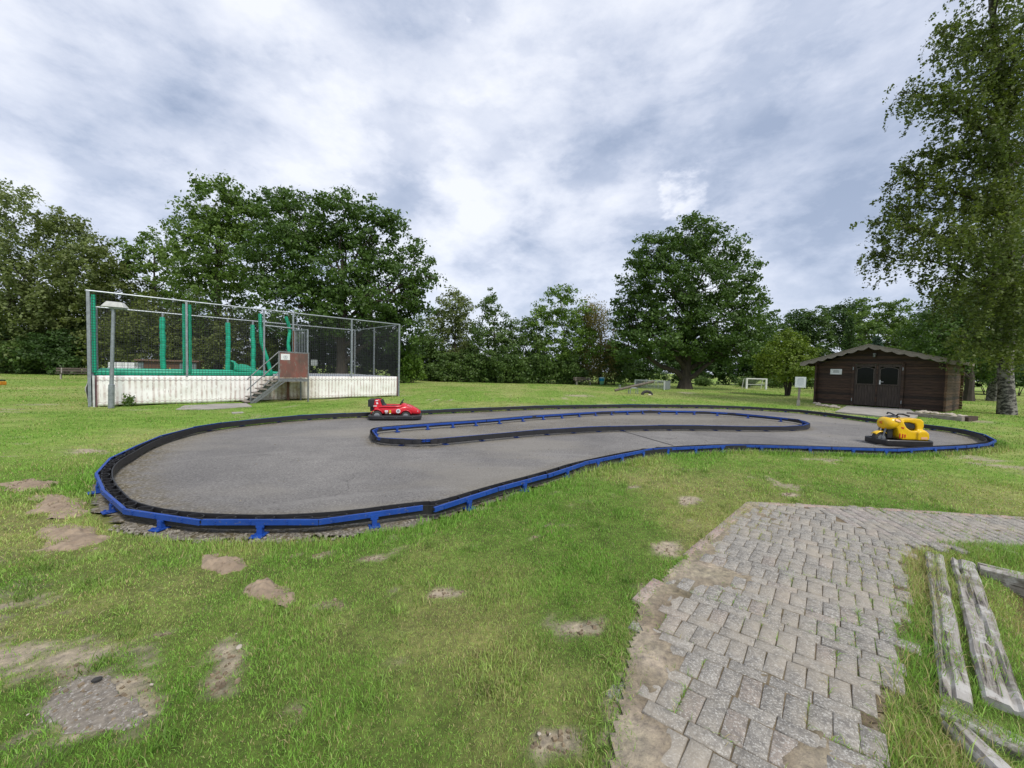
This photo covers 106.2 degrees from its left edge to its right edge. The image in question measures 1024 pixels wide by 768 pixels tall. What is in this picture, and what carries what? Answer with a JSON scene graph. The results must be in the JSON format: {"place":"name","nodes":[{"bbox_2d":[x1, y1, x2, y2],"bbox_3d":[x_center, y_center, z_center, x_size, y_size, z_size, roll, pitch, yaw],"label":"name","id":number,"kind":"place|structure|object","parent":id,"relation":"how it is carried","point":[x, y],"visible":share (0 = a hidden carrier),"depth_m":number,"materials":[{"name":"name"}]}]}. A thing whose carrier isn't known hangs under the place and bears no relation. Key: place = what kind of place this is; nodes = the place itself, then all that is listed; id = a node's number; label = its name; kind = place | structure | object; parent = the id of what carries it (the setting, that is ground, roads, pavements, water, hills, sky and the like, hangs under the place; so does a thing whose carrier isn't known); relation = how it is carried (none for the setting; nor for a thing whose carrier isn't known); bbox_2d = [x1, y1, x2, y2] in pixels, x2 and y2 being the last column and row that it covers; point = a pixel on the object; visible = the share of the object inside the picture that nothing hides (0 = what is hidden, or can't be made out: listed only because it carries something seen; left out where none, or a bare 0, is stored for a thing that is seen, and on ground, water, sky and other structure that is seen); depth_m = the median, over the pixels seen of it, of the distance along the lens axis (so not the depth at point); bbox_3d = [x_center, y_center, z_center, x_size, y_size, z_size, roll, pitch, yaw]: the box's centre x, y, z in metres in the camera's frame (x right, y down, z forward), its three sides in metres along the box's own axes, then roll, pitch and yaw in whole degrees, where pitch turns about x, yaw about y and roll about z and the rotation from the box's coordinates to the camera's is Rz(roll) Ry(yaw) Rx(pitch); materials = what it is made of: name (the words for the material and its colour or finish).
{"place":"outdoors","nodes":[
{"label":"outdoors","id":0,"kind":"place"},
{"bbox_2d":[108,362,137,367],"bbox_3d":[-27.262,-1.333,26.990,1.350,0.370,0.809,0,3,-29],"label":"white bale","id":1,"kind":"object","parent":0,"point":[121,365],"visible":0.67,"depth_m":26.71,"materials":[{"name":"plastic"}]},
{"bbox_2d":[0,362,1023,767],"bbox_3d":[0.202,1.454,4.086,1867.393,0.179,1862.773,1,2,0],"label":"ground","id":2,"kind":"structure","parent":0,"point":[62,660],"depth_m":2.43,"materials":[{"name":"plant"}]},
{"bbox_2d":[0,323,46,373],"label":"shrub","id":3,"kind":"object","parent":2,"relation":"on","point":[17,369],"visible":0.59,"depth_m":34.98,"materials":[{"name":"green plant"}]},
{"bbox_2d":[0,478,58,491],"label":"dirt patch","id":4,"kind":"object","parent":2,"relation":"on","point":[31,483],"visible":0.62,"depth_m":4.61,"materials":[{"name":"soil"}]},
{"bbox_2d":[0,177,85,372],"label":"willow tree","id":5,"kind":"object","parent":2,"relation":"on","point":[7,247],"visible":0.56,"depth_m":35.35,"materials":[{"name":"green plant"}]},
{"bbox_2d":[12,328,82,374],"bbox_3d":[-42.947,-3.029,35.761,7.279,4.566,4.216,1,2,0],"label":"shrub","id":6,"kind":"object","parent":2,"relation":"on","point":[53,349],"visible":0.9,"depth_m":35.14,"materials":[{"name":"green plant"}]},
{"bbox_2d":[26,494,88,518],"bbox_3d":[-4.726,1.281,4.018,1.423,0.091,0.450,3,3,40],"label":"molehill","id":7,"kind":"object","parent":2,"relation":"on","point":[58,506],"visible":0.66,"depth_m":3.97,"materials":[{"name":"soil"}]},
{"bbox_2d":[0,205,131,373],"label":"willow tree","id":8,"kind":"object","parent":2,"relation":"on","point":[84,240],"visible":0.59,"depth_m":36.54,"materials":[{"name":"green plant"}]},
{"bbox_2d":[56,368,87,378],"bbox_3d":[-33.029,-0.792,29.055,1.900,0.848,0.570,-1,3,-43],"label":"park bench","id":9,"kind":"object","parent":2,"relation":"on","point":[80,370],"visible":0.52,"depth_m":29.11,"materials":[{"name":"wood"}]},
{"bbox_2d":[35,523,111,551],"bbox_3d":[-3.814,1.327,3.341,1.248,0.097,0.454,3,3,41],"label":"molehill","id":10,"kind":"object","parent":2,"relation":"on","point":[78,537],"visible":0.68,"depth_m":3.30,"materials":[{"name":"soil"}]},
{"bbox_2d":[62,312,100,373],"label":"shrub","id":11,"kind":"object","parent":2,"relation":"on","point":[85,351],"visible":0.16,"depth_m":37.39,"materials":[{"name":"green plant"}]},
{"bbox_2d":[38,675,147,733],"bbox_3d":[-1.907,1.453,1.740,0.811,0.054,0.307,1,2,0],"label":"concrete footing","id":12,"kind":"object","parent":2,"relation":"on","point":[100,717],"visible":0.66,"depth_m":1.70,"materials":[{"name":"concrete"}]},
{"bbox_2d":[43,236,158,354],"bbox_3d":[-41.939,-7.817,39.332,8.723,13.890,7.487,1,2,0],"label":"alder tree","id":13,"kind":"object","parent":2,"relation":"on","point":[67,320],"visible":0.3,"depth_m":37.91,"materials":[{"name":"green plant"}]},
{"bbox_2d":[74,305,147,368],"bbox_3d":[-37.609,-4.209,36.659,6.459,7.112,5.346,1,2,0],"label":"shrub","id":14,"kind":"object","parent":2,"relation":"on","point":[101,346],"visible":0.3,"depth_m":36.05,"materials":[{"name":"green plant"}]},
{"bbox_2d":[101,301,128,407],"bbox_3d":[-12.488,-0.875,12.121,0.588,3.411,0.270,1,2,-14],"label":"street lamp","id":15,"kind":"object","parent":2,"relation":"on","point":[113,306],"visible":0.95,"depth_m":12.06,"materials":[{"name":"metal"}]},
{"bbox_2d":[122,393,136,405],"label":"weed","id":16,"kind":"object","parent":2,"relation":"on","point":[129,401],"visible":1,"depth_m":12.78,"materials":[{"name":"green plant"}]},
{"bbox_2d":[103,273,173,362],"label":"shrub","id":17,"kind":"object","parent":2,"relation":"on","point":[135,289],"visible":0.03,"depth_m":41.26,"materials":[{"name":"green plant"}]},
{"bbox_2d":[105,289,178,362],"bbox_3d":[-33.792,-4.785,36.360,6.127,8.472,5.300,1,2,0],"label":"shrub","id":18,"kind":"object","parent":2,"relation":"on","point":[146,342],"visible":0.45,"depth_m":35.26,"materials":[{"name":"green plant"}]},
{"bbox_2d":[102,215,201,356],"bbox_3d":[-37.236,-9.380,40.303,9.398,17.164,5.357,2,2,7],"label":"rowan tree","id":19,"kind":"object","parent":2,"relation":"on","point":[161,257],"visible":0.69,"depth_m":39.30,"materials":[{"name":"green plant"}]},
{"bbox_2d":[136,359,203,368],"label":"utility shed","id":20,"kind":"structure","parent":2,"relation":"on","point":[173,364],"depth_m":30.09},
{"bbox_2d":[149,297,212,369],"bbox_3d":[-30.383,-4.272,36.122,6.233,7.635,5.083,1,2,0],"label":"shrub","id":21,"kind":"object","parent":2,"relation":"on","point":[176,337],"visible":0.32,"depth_m":35.18,"materials":[{"name":"green plant"}]},
{"bbox_2d":[150,282,237,364],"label":"shrub","id":22,"kind":"object","parent":2,"relation":"on","point":[199,296],"visible":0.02,"depth_m":41.13,"materials":[{"name":"green plant"}]},
{"bbox_2d":[176,403,251,409],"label":"concrete slab","id":23,"kind":"structure","parent":2,"relation":"on","point":[216,406],"depth_m":13.11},
{"bbox_2d":[156,169,277,369],"bbox_3d":[-27.679,-9.660,36.393,10.238,18.500,7.505,2,2,22],"label":"ash tree","id":24,"kind":"object","parent":2,"relation":"on","point":[230,229],"visible":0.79,"depth_m":34.87,"materials":[{"name":"green plant"}]},
{"bbox_2d":[192,306,250,369],"bbox_3d":[-27.324,-3.885,36.097,6.837,7.011,4.219,2,2,21],"label":"shrub","id":25,"kind":"object","parent":2,"relation":"on","point":[211,346],"visible":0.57,"depth_m":35.16,"materials":[{"name":"green plant"}]},
{"bbox_2d":[201,553,247,574],"bbox_3d":[-2.189,1.368,2.945,0.302,0.083,0.612,0,3,-37],"label":"molehill","id":26,"kind":"object","parent":2,"relation":"on","point":[225,564],"visible":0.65,"depth_m":2.89,"materials":[{"name":"soil"}]},
{"bbox_2d":[85,289,399,406],"bbox_3d":[-11.309,-1.274,17.665,6.345,3.738,10.986,4,3,45],"label":"trampoline cage","id":27,"kind":"object","parent":2,"relation":"on","point":[164,384],"visible":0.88,"depth_m":15.41,"materials":[{"name":"metal"}]},
{"bbox_2d":[237,315,291,370],"bbox_3d":[-24.288,-3.574,37.413,7.131,6.438,4.438,3,2,27],"label":"shrub","id":28,"kind":"object","parent":2,"relation":"on","point":[267,346],"visible":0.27,"depth_m":36.35,"materials":[{"name":"green plant"}]},
{"bbox_2d":[243,577,295,607],"bbox_3d":[-1.680,1.383,2.588,0.363,0.098,0.643,0,3,-33],"label":"molehill","id":29,"kind":"object","parent":2,"relation":"on","point":[264,587],"visible":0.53,"depth_m":2.53,"materials":[{"name":"soil"}]},
{"bbox_2d":[240,351,308,403],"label":"metal stairs","id":30,"kind":"structure","parent":2,"relation":"on","point":[293,366],"depth_m":15.42,"materials":[{"name":"metal"}]},
{"bbox_2d":[257,319,313,371],"bbox_3d":[-21.734,-3.396,37.972,5.627,6.165,4.956,1,2,0],"label":"shrub","id":31,"kind":"object","parent":2,"relation":"on","point":[282,348],"visible":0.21,"depth_m":36.89,"materials":[{"name":"green plant"}]},
{"bbox_2d":[273,307,357,373],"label":"shrub","id":32,"kind":"object","parent":2,"relation":"on","point":[308,328],"visible":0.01,"depth_m":44.54,"materials":[{"name":"green plant"}]},
{"bbox_2d":[300,328,355,373],"bbox_3d":[-18.320,-3.073,38.265,6.071,5.659,4.659,1,2,0],"label":"shrub","id":33,"kind":"object","parent":2,"relation":"on","point":[322,358],"visible":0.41,"depth_m":37.33,"materials":[{"name":"green plant"}]},
{"bbox_2d":[225,184,447,373],"bbox_3d":[-15.004,-8.759,33.317,17.690,17.557,10.734,2,2,22],"label":"oak tree","id":34,"kind":"object","parent":2,"relation":"on","point":[288,236],"visible":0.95,"depth_m":32.50,"materials":[{"name":"green plant"}]},
{"bbox_2d":[347,323,386,374],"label":"shrub","id":35,"kind":"object","parent":2,"relation":"on","point":[370,358],"visible":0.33,"depth_m":37.20,"materials":[{"name":"green plant"}]},
{"bbox_2d":[375,333,425,375],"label":"shrub","id":36,"kind":"object","parent":2,"relation":"on","point":[408,344],"visible":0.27,"depth_m":37.08,"materials":[{"name":"green plant"}]},
{"bbox_2d":[8,449,795,754],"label":"soil crumbs","id":37,"kind":"object","parent":2,"relation":"on","point":[219,684],"visible":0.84,"depth_m":1.84,"materials":[{"name":"soil"}]},
{"bbox_2d":[394,349,426,382],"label":"shrub","id":38,"kind":"object","parent":2,"relation":"on","point":[412,365],"visible":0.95,"depth_m":36.27,"materials":[{"name":"green plant"}]},
{"bbox_2d":[404,314,433,378],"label":"shrub","id":39,"kind":"object","parent":2,"relation":"on","point":[419,337],"visible":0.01,"depth_m":49.92,"materials":[{"name":"green plant"}]},
{"bbox_2d":[405,330,452,380],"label":"shrub","id":40,"kind":"object","parent":2,"relation":"on","point":[433,349],"visible":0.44,"depth_m":43.35,"materials":[{"name":"green plant"}]},
{"bbox_2d":[423,352,464,381],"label":"shrub","id":41,"kind":"object","parent":2,"relation":"on","point":[442,367],"visible":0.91,"depth_m":41.92,"materials":[{"name":"green plant"}]},
{"bbox_2d":[417,285,484,361],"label":"birch tree","id":42,"kind":"object","parent":2,"relation":"on","point":[460,323],"visible":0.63,"depth_m":44.88,"materials":[{"name":"green plant"}]},
{"bbox_2d":[441,333,483,377],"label":"shrub","id":43,"kind":"object","parent":2,"relation":"on","point":[450,346],"visible":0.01,"depth_m":51.16,"materials":[{"name":"green plant"}]},
{"bbox_2d":[451,347,494,381],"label":"shrub","id":44,"kind":"object","parent":2,"relation":"on","point":[465,370],"visible":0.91,"depth_m":41.77,"materials":[{"name":"green plant"}]},
{"bbox_2d":[466,355,507,381],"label":"shrub","id":45,"kind":"object","parent":2,"relation":"on","point":[494,370],"visible":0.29,"depth_m":42.16,"materials":[{"name":"green plant"}]},
{"bbox_2d":[460,287,531,382],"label":"poplar tree","id":46,"kind":"object","parent":2,"relation":"on","point":[500,338],"visible":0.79,"depth_m":42.87,"materials":[{"name":"green plant"}]},
{"bbox_2d":[493,353,533,382],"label":"shrub","id":47,"kind":"object","parent":2,"relation":"on","point":[515,373],"visible":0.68,"depth_m":41.96,"materials":[{"name":"green plant"}]},
{"bbox_2d":[503,316,560,381],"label":"hazel tree","id":48,"kind":"object","parent":2,"relation":"on","point":[529,340],"visible":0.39,"depth_m":44.08,"materials":[{"name":"green plant"}]},
{"bbox_2d":[521,348,559,382],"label":"shrub","id":49,"kind":"object","parent":2,"relation":"on","point":[540,368],"visible":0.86,"depth_m":43.18,"materials":[{"name":"green plant"}]},
{"bbox_2d":[90,408,990,542],"bbox_3d":[3.069,1.226,10.276,20.405,0.001,14.575,1,2,0],"label":"track surface","id":50,"kind":"object","parent":2,"relation":"on","point":[201,472],"visible":0.66,"depth_m":6.54,"materials":[{"name":"asphalt"}]},
{"bbox_2d":[368,398,421,419],"bbox_3d":[-3.425,0.726,11.335,1.490,0.601,0.917,1,2,-11],"label":"bumper kart","id":51,"kind":"object","parent":50,"relation":"on","point":[382,409],"visible":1,"depth_m":11.01,"materials":[{"name":"red plastic"}]},
{"bbox_2d":[87,404,996,538],"bbox_3d":[3.088,1.131,10.739,20.704,0.152,9.853,0,2,-22],"label":"track barrier","id":52,"kind":"object","parent":50,"relation":"on","point":[108,488],"visible":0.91,"depth_m":4.82,"materials":[{"name":"blue paint"}]},
{"bbox_2d":[370,410,809,445],"bbox_3d":[2.832,1.104,11.286,13.114,0.152,4.329,1,2,-19],"label":"island barrier","id":53,"kind":"object","parent":50,"relation":"on","point":[447,440],"visible":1,"depth_m":10.12,"materials":[{"name":"blue paint"}]},
{"bbox_2d":[865,412,932,446],"bbox_3d":[9.031,1.042,8.969,1.137,0.748,0.604,2,2,4],"label":"motorcycle kart","id":54,"kind":"object","parent":50,"relation":"on","point":[896,430],"visible":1,"depth_m":8.82,"materials":[{"name":"yellow plastic"}]},
{"bbox_2d":[515,283,607,383],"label":"cherry tree","id":55,"kind":"object","parent":2,"relation":"on","point":[575,319],"visible":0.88,"depth_m":43.93,"materials":[{"name":"green plant"}]},
{"bbox_2d":[546,352,593,383],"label":"shrub","id":56,"kind":"object","parent":2,"relation":"on","point":[570,372],"visible":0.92,"depth_m":43.35,"materials":[{"name":"green plant"}]},
{"bbox_2d":[556,332,602,381],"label":"shrub","id":57,"kind":"object","parent":2,"relation":"on","point":[587,355],"visible":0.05,"depth_m":51.20,"materials":[{"name":"green plant"}]},
{"bbox_2d":[573,377,591,384],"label":"park bench","id":58,"kind":"object","parent":2,"relation":"on","point":[587,378],"visible":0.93,"depth_m":42.54,"materials":[{"name":"concrete"}]},
{"bbox_2d":[576,292,620,384],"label":"weeping birch","id":59,"kind":"object","parent":2,"relation":"on","point":[594,316],"visible":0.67,"depth_m":44.78,"materials":[{"name":"green plant"}]},
{"bbox_2d":[592,339,641,384],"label":"shrub","id":60,"kind":"object","parent":2,"relation":"on","point":[627,368],"visible":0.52,"depth_m":45.48,"materials":[{"name":"green plant"}]},
{"bbox_2d":[611,344,644,382],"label":"shrub","id":61,"kind":"object","parent":2,"relation":"on","point":[637,374],"visible":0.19,"depth_m":55.27,"materials":[{"name":"green plant"}]},
{"bbox_2d":[614,379,653,393],"bbox_3d":[8.752,0.165,27.502,3.006,1.088,0.519,1,2,-7],"label":"seesaw","id":62,"kind":"object","parent":2,"relation":"on","point":[633,386],"visible":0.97,"depth_m":27.41,"materials":[{"name":"metal"}]},
{"bbox_2d":[625,348,667,382],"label":"shrub","id":63,"kind":"object","parent":2,"relation":"on","point":[650,371],"visible":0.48,"depth_m":55.40,"materials":[{"name":"green plant"}]},
{"bbox_2d":[634,379,669,389],"bbox_3d":[13.421,0.047,36.815,1.060,0.855,3.209,0,3,-37],"label":"barred goal","id":64,"kind":"object","parent":2,"relation":"on","point":[666,384],"visible":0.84,"depth_m":36.73,"materials":[{"name":"white paint"}]},
{"bbox_2d":[654,348,680,382],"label":"shrub","id":65,"kind":"object","parent":2,"relation":"on","point":[666,362],"visible":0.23,"depth_m":59.02,"materials":[{"name":"green plant"}]},
{"bbox_2d":[606,210,779,388],"bbox_3d":[18.433,-8.308,38.347,17.978,17.905,8.982,1,2,0],"label":"oak tree","id":66,"kind":"object","parent":2,"relation":"on","point":[681,343],"visible":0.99,"depth_m":37.31,"materials":[{"name":"green plant"}]},
{"bbox_2d":[693,376,718,385],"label":"shrub","id":67,"kind":"object","parent":2,"relation":"on","point":[702,381],"visible":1,"depth_m":47.61,"materials":[{"name":"green plant"}]},
{"bbox_2d":[691,358,725,383],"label":"shrub","id":68,"kind":"object","parent":2,"relation":"on","point":[707,374],"visible":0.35,"depth_m":55.69,"materials":[{"name":"green plant"}]},
{"bbox_2d":[710,347,748,384],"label":"shrub","id":69,"kind":"object","parent":2,"relation":"on","point":[732,375],"visible":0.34,"depth_m":55.65,"materials":[{"name":"green plant"}]},
{"bbox_2d":[728,349,762,382],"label":"shrub","id":70,"kind":"object","parent":2,"relation":"on","point":[747,370],"visible":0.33,"depth_m":55.33,"materials":[{"name":"green plant"}]},
{"bbox_2d":[734,375,758,386],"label":"shrub","id":71,"kind":"object","parent":2,"relation":"on","point":[740,381],"visible":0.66,"depth_m":47.46,"materials":[{"name":"green plant"}]},
{"bbox_2d":[742,378,767,388],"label":"football goal","id":72,"kind":"object","parent":2,"relation":"on","point":[747,384],"visible":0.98,"depth_m":43.13,"materials":[{"name":"white metal"}]},
{"bbox_2d":[741,307,796,385],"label":"oak tree","id":73,"kind":"object","parent":2,"relation":"on","point":[780,325],"visible":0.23,"depth_m":55.62,"materials":[{"name":"green plant"}]},
{"bbox_2d":[763,375,785,387],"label":"shrub","id":74,"kind":"object","parent":2,"relation":"on","point":[770,382],"visible":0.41,"depth_m":47.32,"materials":[{"name":"green plant"}]},
{"bbox_2d":[751,327,822,395],"bbox_3d":[21.303,-1.690,29.452,4.833,5.491,4.100,1,2,-22],"label":"japanese maple","id":75,"kind":"object","parent":2,"relation":"on","point":[774,362],"visible":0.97,"depth_m":29.16,"materials":[{"name":"green plant"}]},
{"bbox_2d":[795,377,805,405],"bbox_3d":[15.160,0.393,20.245,0.460,1.540,0.164,3,3,35],"label":"notice post","id":76,"kind":"object","parent":2,"relation":"on","point":[800,382],"visible":0.96,"depth_m":20.21,"materials":[{"name":"metal"}]},
{"bbox_2d":[777,309,828,358],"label":"pine tree","id":77,"kind":"object","parent":2,"relation":"on","point":[800,324],"visible":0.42,"depth_m":60.68,"materials":[{"name":"green plant"}]},
{"bbox_2d":[605,501,1023,767],"bbox_3d":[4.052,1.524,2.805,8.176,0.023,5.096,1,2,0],"label":"paved path","id":78,"kind":"structure","parent":2,"relation":"on","point":[653,741],"depth_m":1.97,"materials":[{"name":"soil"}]},
{"bbox_2d":[799,305,841,361],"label":"birch tree","id":79,"kind":"object","parent":2,"relation":"on","point":[824,319],"visible":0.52,"depth_m":59.95,"materials":[{"name":"green plant"}]},
{"bbox_2d":[635,501,1023,767],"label":"joint weeds","id":80,"kind":"object","parent":2,"relation":"on","point":[895,623],"visible":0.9,"depth_m":2.68,"materials":[{"name":"green plant"}]},
{"bbox_2d":[820,297,873,349],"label":"pine tree","id":81,"kind":"object","parent":2,"relation":"on","point":[840,310],"visible":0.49,"depth_m":62.90,"materials":[{"name":"green plant"}]},
{"bbox_2d":[840,317,858,350],"bbox_3d":[34.897,-3.062,39.872,2.806,7.861,2.712,1,2,0],"label":"spruce tree","id":82,"kind":"object","parent":2,"relation":"on","point":[850,342],"visible":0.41,"depth_m":39.61,"materials":[{"name":"green plant"}]},
{"bbox_2d":[835,406,917,417],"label":"concrete slab","id":83,"kind":"structure","parent":2,"relation":"on","point":[868,411],"depth_m":17.12,"materials":[{"name":"concrete"}]},
{"bbox_2d":[870,336,883,367],"bbox_3d":[33.985,-1.711,35.916,2.354,5.619,2.649,0,3,-39],"label":"spruce tree","id":84,"kind":"object","parent":2,"relation":"on","point":[876,340],"visible":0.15,"depth_m":35.68,"materials":[{"name":"green plant"}]},
{"bbox_2d":[800,344,974,411],"bbox_3d":[20.657,-0.443,21.512,4.635,3.342,6.204,0,3,-34],"label":"log cabin","id":85,"kind":"object","parent":2,"relation":"on","point":[900,379],"visible":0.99,"depth_m":20.14,"materials":[{"name":"wood"}]},
{"bbox_2d":[853,364,876,405],"bbox_3d":[19.115,0.035,20.829,0.085,2.225,0.916,0,3,-34],"label":"door","id":86,"kind":"structure","parent":85,"relation":"in","point":[865,376],"depth_m":20.83,"materials":[{"name":"wood"}]},
{"bbox_2d":[876,364,901,407],"bbox_3d":[19.643,0.077,20.053,0.085,2.225,0.916,0,3,-34],"label":"door","id":87,"kind":"structure","parent":85,"relation":"in","point":[888,392],"depth_m":20.03,"materials":[{"name":"wood"}]},
{"bbox_2d":[839,297,936,356],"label":"lime tree","id":88,"kind":"object","parent":2,"relation":"on","point":[876,326],"visible":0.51,"depth_m":50.86,"materials":[{"name":"green plant"}]},
{"bbox_2d":[906,412,964,420],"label":"timber beam","id":89,"kind":"structure","parent":2,"relation":"on","point":[945,417],"depth_m":15.19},
{"bbox_2d":[849,0,1023,414],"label":"birch tree","id":90,"kind":"object","parent":2,"relation":"on","point":[1001,91],"visible":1,"depth_m":16.79,"materials":[{"name":"green plant"}]},
{"bbox_2d":[925,551,972,712],"bbox_3d":[2.888,1.574,2.585,2.181,0.202,0.114,-1,3,-44],"label":"timber sleeper","id":91,"kind":"object","parent":2,"relation":"on","point":[959,692],"visible":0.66,"depth_m":2.19,"materials":[{"name":"wood"}]},
{"bbox_2d":[892,285,1023,400],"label":"hornbeam tree","id":92,"kind":"object","parent":2,"relation":"on","point":[932,341],"visible":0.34,"depth_m":28.62,"materials":[{"name":"green plant"}]},
{"bbox_2d":[911,548,1023,767],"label":"sleeper grass","id":93,"kind":"structure","parent":2,"relation":"on","point":[953,704],"depth_m":1.82,"materials":[{"name":"plant"}]},
{"bbox_2d":[962,416,977,421],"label":"timber beam","id":94,"kind":"structure","parent":2,"relation":"on","point":[970,418],"depth_m":14.71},
{"bbox_2d":[941,721,1010,767],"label":"timber sleeper","id":95,"kind":"object","parent":2,"relation":"on","point":[980,749],"visible":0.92,"depth_m":1.58,"materials":[{"name":"wood"}]},
{"bbox_2d":[939,700,1023,763],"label":"timber sleeper","id":96,"kind":"object","parent":2,"relation":"on","point":[971,726],"visible":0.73,"depth_m":1.63,"materials":[{"name":"wood"}]},
{"bbox_2d":[941,167,1023,400],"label":"birch tree","id":97,"kind":"object","parent":2,"relation":"on","point":[991,394],"visible":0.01,"depth_m":29.66,"materials":[{"name":"green plant"}]},
{"bbox_2d":[950,557,1023,717],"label":"timber sleeper","id":98,"kind":"object","parent":2,"relation":"on","point":[1005,701],"visible":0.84,"depth_m":2.19,"materials":[{"name":"wood"}]},
{"bbox_2d":[975,352,1023,395],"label":"shrub","id":99,"kind":"object","parent":2,"relation":"on","point":[1020,381],"visible":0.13,"depth_m":41.17,"materials":[{"name":"green plant"}]},
{"bbox_2d":[977,562,1023,598],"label":"timber sleeper","id":100,"kind":"object","parent":2,"relation":"on","point":[1015,584],"visible":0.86,"depth_m":2.98,"materials":[{"name":"wood"}]},
{"bbox_2d":[0,0,1023,378],"label":"sky","id":101,"kind":"structure","parent":0,"point":[529,144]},
{"bbox_2d":[108,413,941,543],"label":"gravel","id":102,"kind":"structure","parent":0,"point":[121,527],"depth_m":3.46,"materials":[{"name":"gravel"}]},
{"bbox_2d":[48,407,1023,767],"bbox_3d":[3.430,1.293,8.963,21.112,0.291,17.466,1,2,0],"label":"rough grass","id":103,"kind":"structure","parent":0,"point":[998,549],"depth_m":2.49,"materials":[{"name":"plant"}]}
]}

